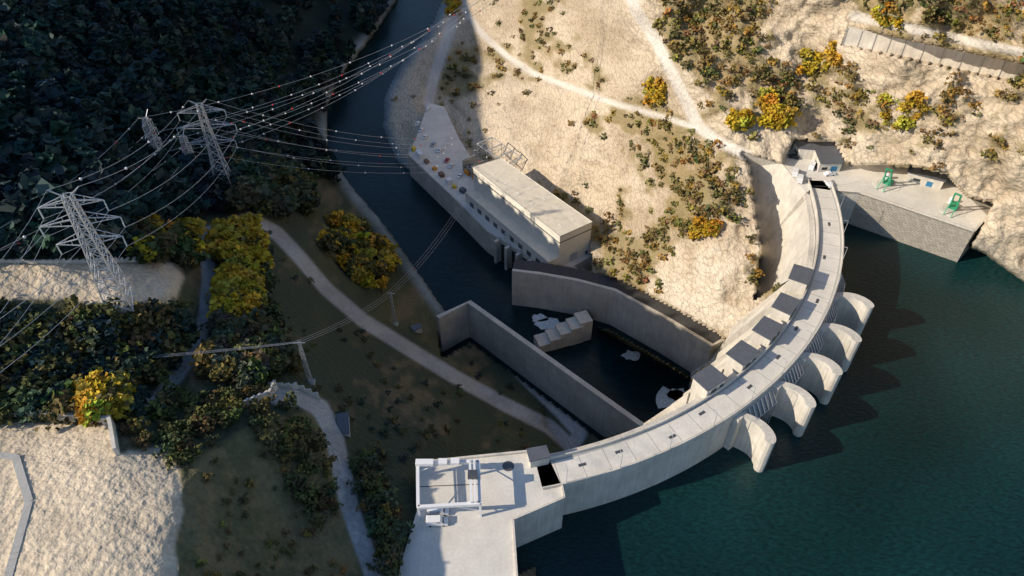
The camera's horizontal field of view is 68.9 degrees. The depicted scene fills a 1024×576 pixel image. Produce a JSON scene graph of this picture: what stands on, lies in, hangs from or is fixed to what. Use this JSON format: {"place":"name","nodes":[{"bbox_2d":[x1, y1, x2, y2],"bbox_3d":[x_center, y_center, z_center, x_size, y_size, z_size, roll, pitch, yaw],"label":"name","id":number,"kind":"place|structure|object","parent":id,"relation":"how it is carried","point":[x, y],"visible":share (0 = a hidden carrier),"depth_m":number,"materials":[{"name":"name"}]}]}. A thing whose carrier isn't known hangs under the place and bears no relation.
{"place":"outdoors","nodes":[
{"label":"outdoors","id":0,"kind":"place"},
{"bbox_2d":[327,0,690,439],"bbox_3d":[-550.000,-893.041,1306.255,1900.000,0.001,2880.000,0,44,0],"label":"river water","id":1,"kind":"structure","parent":0,"point":[458,266],"depth_m":408.39,"materials":[{"name":"liquid"}]},
{"bbox_2d":[532,313,684,407],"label":"water foam","id":2,"kind":"object","parent":1,"relation":"on","point":[666,397],"visible":0.81,"depth_m":335.35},
{"bbox_2d":[0,0,1023,575],"bbox_3d":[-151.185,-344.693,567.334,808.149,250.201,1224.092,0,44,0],"label":"terrain","id":3,"kind":"structure","parent":0,"point":[100,508],"depth_m":283.22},
{"bbox_2d":[0,0,388,258],"bbox_3d":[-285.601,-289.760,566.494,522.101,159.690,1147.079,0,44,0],"label":"forest trees","id":4,"kind":"object","parent":3,"relation":"on","point":[53,133],"visible":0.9,"depth_m":318.13,"materials":[{"name":"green plant"}]},
{"bbox_2d":[0,256,422,575],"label":"retaining walls","id":5,"kind":"structure","parent":3,"relation":"on","point":[343,424],"depth_m":167.99,"materials":[{"name":"concrete"}]},
{"bbox_2d":[37,99,398,385],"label":"transmission towers","id":6,"kind":"structure","parent":3,"relation":"on","point":[187,143],"depth_m":190.94,"materials":[{"name":"silver metal"}]},
{"bbox_2d":[0,0,509,372],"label":"conductors","id":7,"kind":"object","parent":6,"relation":"hanging from","point":[199,352],"visible":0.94,"depth_m":290.82,"materials":[{"name":"grey"}]},
{"bbox_2d":[17,3,490,269],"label":"cable marker balls","id":8,"kind":"object","parent":7,"relation":"attached to","point":[115,142],"visible":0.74,"depth_m":322.56,"materials":[{"name":"white"}]},
{"bbox_2d":[68,148,401,427],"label":"autumn trees","id":9,"kind":"object","parent":3,"relation":"on","point":[244,313],"visible":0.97,"depth_m":238.08,"materials":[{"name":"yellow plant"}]},
{"bbox_2d":[0,257,528,575],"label":"bank shrubs","id":10,"kind":"object","parent":3,"relation":"on","point":[53,356],"visible":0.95,"depth_m":184.64,"materials":[{"name":"green plant"}]},
{"bbox_2d":[398,450,564,575],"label":"concrete platform","id":11,"kind":"structure","parent":3,"relation":"on","point":[520,506],"depth_m":187.21,"materials":[{"name":"concrete"}]},
{"bbox_2d":[415,458,481,520],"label":"gantry crane","id":12,"kind":"object","parent":11,"relation":"on","point":[474,474],"visible":1,"depth_m":185.24,"materials":[{"name":"white paint"}]},
{"bbox_2d":[526,445,550,467],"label":"small building","id":13,"kind":"structure","parent":11,"relation":"on","point":[537,456],"depth_m":195.04,"materials":[{"name":"white concrete"}]},
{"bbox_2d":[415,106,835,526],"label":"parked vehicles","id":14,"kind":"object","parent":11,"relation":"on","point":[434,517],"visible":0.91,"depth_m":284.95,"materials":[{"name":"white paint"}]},
{"bbox_2d":[408,103,590,270],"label":"powerhouse platform","id":15,"kind":"structure","parent":3,"relation":"on","point":[437,125],"depth_m":429.95,"materials":[{"name":"concrete"}]},
{"bbox_2d":[411,137,521,193],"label":"switchyard","id":16,"kind":"object","parent":15,"relation":"on","point":[467,166],"visible":0.6,"depth_m":425.55,"materials":[{"name":"metal"}]},
{"bbox_2d":[412,157,532,269],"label":"quay gate piers","id":17,"kind":"structure","parent":15,"relation":"attached to","point":[505,258],"depth_m":386.99,"materials":[{"name":"concrete"}]},
{"bbox_2d":[465,158,591,264],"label":"powerhouse","id":18,"kind":"structure","parent":15,"relation":"on","point":[537,222],"depth_m":377.45,"materials":[{"name":"beige concrete"}]},
{"bbox_2d":[534,310,592,351],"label":"pool stepped sill","id":19,"kind":"structure","parent":3,"relation":"on","point":[576,329],"depth_m":349.23,"materials":[{"name":"concrete"}]},
{"bbox_2d":[436,269,722,436],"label":"training walls","id":20,"kind":"structure","parent":3,"relation":"on","point":[599,412],"depth_m":340.58,"materials":[{"name":"concrete"}]},
{"bbox_2d":[537,178,843,514],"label":"dam wall","id":21,"kind":"structure","parent":3,"relation":"on","point":[617,482],"depth_m":207.97,"materials":[{"name":"concrete"}]},
{"bbox_2d":[542,171,848,488],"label":"dam crest road","id":22,"kind":"structure","parent":21,"relation":"on","point":[734,381],"depth_m":220.41,"materials":[{"name":"grey concrete"}]},
{"bbox_2d":[643,264,813,424],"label":"spillway gatehouses","id":23,"kind":"object","parent":21,"relation":"on","point":[752,332],"visible":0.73,"depth_m":231.77,"materials":[{"name":"concrete"}]},
{"bbox_2d":[689,275,788,388],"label":"dam downstream face","id":24,"kind":"object","parent":21,"relation":"attached to","point":[761,287],"visible":0.01,"depth_m":323.18},
{"bbox_2d":[723,292,873,471],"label":"intake piers","id":25,"kind":"structure","parent":21,"relation":"attached to","point":[752,437],"depth_m":223.76,"materials":[{"name":"concrete"}]},
{"bbox_2d":[744,273,844,422],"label":"trash racks","id":26,"kind":"object","parent":25,"relation":"attached to","point":[766,402],"visible":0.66,"depth_m":222.58,"materials":[{"name":"silver metal"}]},
{"bbox_2d":[391,0,1023,293],"bbox_3d":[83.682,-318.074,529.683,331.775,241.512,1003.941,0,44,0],"label":"bank scrub","id":27,"kind":"object","parent":3,"relation":"on","point":[743,120],"visible":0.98,"depth_m":296.80,"materials":[{"name":"green plant"}]},
{"bbox_2d":[741,140,985,291],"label":"abutment","id":28,"kind":"object","parent":3,"relation":"on","point":[781,215],"visible":0.67,"depth_m":290.51,"materials":[{"name":"concrete"}]},
{"bbox_2d":[792,141,946,188],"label":"building","id":29,"kind":"structure","parent":28,"relation":"on","point":[825,156],"depth_m":290.53,"materials":[{"name":"concrete"}]},
{"bbox_2d":[836,177,987,231],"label":"platform coping","id":30,"kind":"object","parent":28,"relation":"on","point":[848,204],"visible":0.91,"depth_m":282.34,"materials":[{"name":"concrete"}]},
{"bbox_2d":[876,168,961,217],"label":"winches","id":31,"kind":"object","parent":28,"relation":"on","point":[889,181],"visible":1,"depth_m":276.73,"materials":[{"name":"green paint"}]},
{"bbox_2d":[848,194,991,261],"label":"intake wall","id":32,"kind":"structure","parent":3,"relation":"on","point":[924,233],"depth_m":278.47,"materials":[{"name":"grey concrete"}]},
{"bbox_2d":[842,26,1023,79],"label":"retaining wall","id":33,"kind":"structure","parent":3,"relation":"on","point":[931,53],"depth_m":266.29,"materials":[{"name":"concrete"}]},
{"bbox_2d":[513,259,720,342],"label":"pool service road","id":34,"kind":"structure","parent":0,"point":[689,323],"depth_m":349.19,"materials":[{"name":"concrete"}]},
{"bbox_2d":[516,223,1023,575],"bbox_3d":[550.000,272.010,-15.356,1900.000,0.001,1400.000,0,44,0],"label":"reservoir water","id":35,"kind":"structure","parent":0,"point":[903,455],"depth_m":211.36,"materials":[{"name":"teal liquid"}]}
]}

